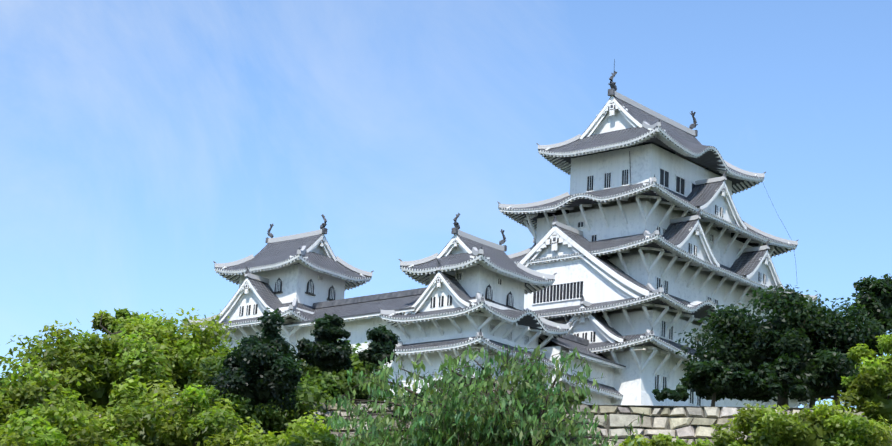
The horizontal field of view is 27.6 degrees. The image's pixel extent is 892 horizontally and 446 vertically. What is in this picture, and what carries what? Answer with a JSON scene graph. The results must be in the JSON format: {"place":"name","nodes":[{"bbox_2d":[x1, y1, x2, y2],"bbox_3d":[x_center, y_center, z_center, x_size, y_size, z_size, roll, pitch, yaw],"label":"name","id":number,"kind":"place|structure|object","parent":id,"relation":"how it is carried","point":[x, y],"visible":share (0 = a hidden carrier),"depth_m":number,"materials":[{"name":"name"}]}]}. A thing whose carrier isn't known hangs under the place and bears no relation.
{"place":"outdoors","nodes":[
{"label":"outdoors","id":0,"kind":"place"},
{"bbox_2d":[0,0,891,407],"label":"sky","id":1,"kind":"structure","parent":0,"point":[145,145],"materials":[{"name":"blue"}]},
{"bbox_3d":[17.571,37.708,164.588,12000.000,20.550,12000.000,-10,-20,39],"label":"terrain","id":2,"kind":"structure","parent":0,"visible":0},
{"bbox_2d":[185,214,373,382],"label":"castle turret","id":3,"kind":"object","parent":2,"relation":"on","point":[293,278],"visible":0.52,"depth_m":164.23,"materials":[{"name":"paint"}]},
{"bbox_2d":[277,287,625,404],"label":"corridors","id":4,"kind":"object","parent":2,"relation":"on","point":[360,316],"visible":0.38,"depth_m":155.11,"materials":[{"name":"paint"}]},
{"bbox_2d":[24,313,889,445],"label":"branches","id":5,"kind":"object","parent":2,"relation":"on","point":[781,402],"visible":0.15,"depth_m":25.83,"materials":[{"name":"brown plant"}]},
{"bbox_2d":[0,274,891,445],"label":"leaves","id":6,"kind":"object","parent":5,"relation":"on","point":[271,380],"visible":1,"depth_m":74.79,"materials":[{"name":"green plant"}]},
{"bbox_2d":[379,213,570,394],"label":"castle turret","id":7,"kind":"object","parent":2,"relation":"on","point":[472,294],"visible":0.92,"depth_m":149.45,"materials":[{"name":"paint"}]},
{"bbox_2d":[98,399,891,445],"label":"wall","id":8,"kind":"structure","parent":2,"relation":"on","point":[690,423],"depth_m":83.79,"materials":[{"name":"stone"}]},
{"bbox_2d":[435,377,586,404],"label":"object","id":9,"kind":"object","parent":2,"relation":"on","point":[508,392],"visible":0.02,"depth_m":136.94,"materials":[{"name":"stone"}]},
{"bbox_2d":[498,71,826,407],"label":"keep","id":10,"kind":"structure","parent":2,"relation":"on","point":[654,251],"depth_m":165.13,"materials":[{"name":"paint"}]},
{"bbox_2d":[614,59,796,275],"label":"cables","id":11,"kind":"object","parent":10,"relation":"attached to","point":[630,179],"visible":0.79,"depth_m":173.53,"materials":[{"name":"grey metal"}]}
]}

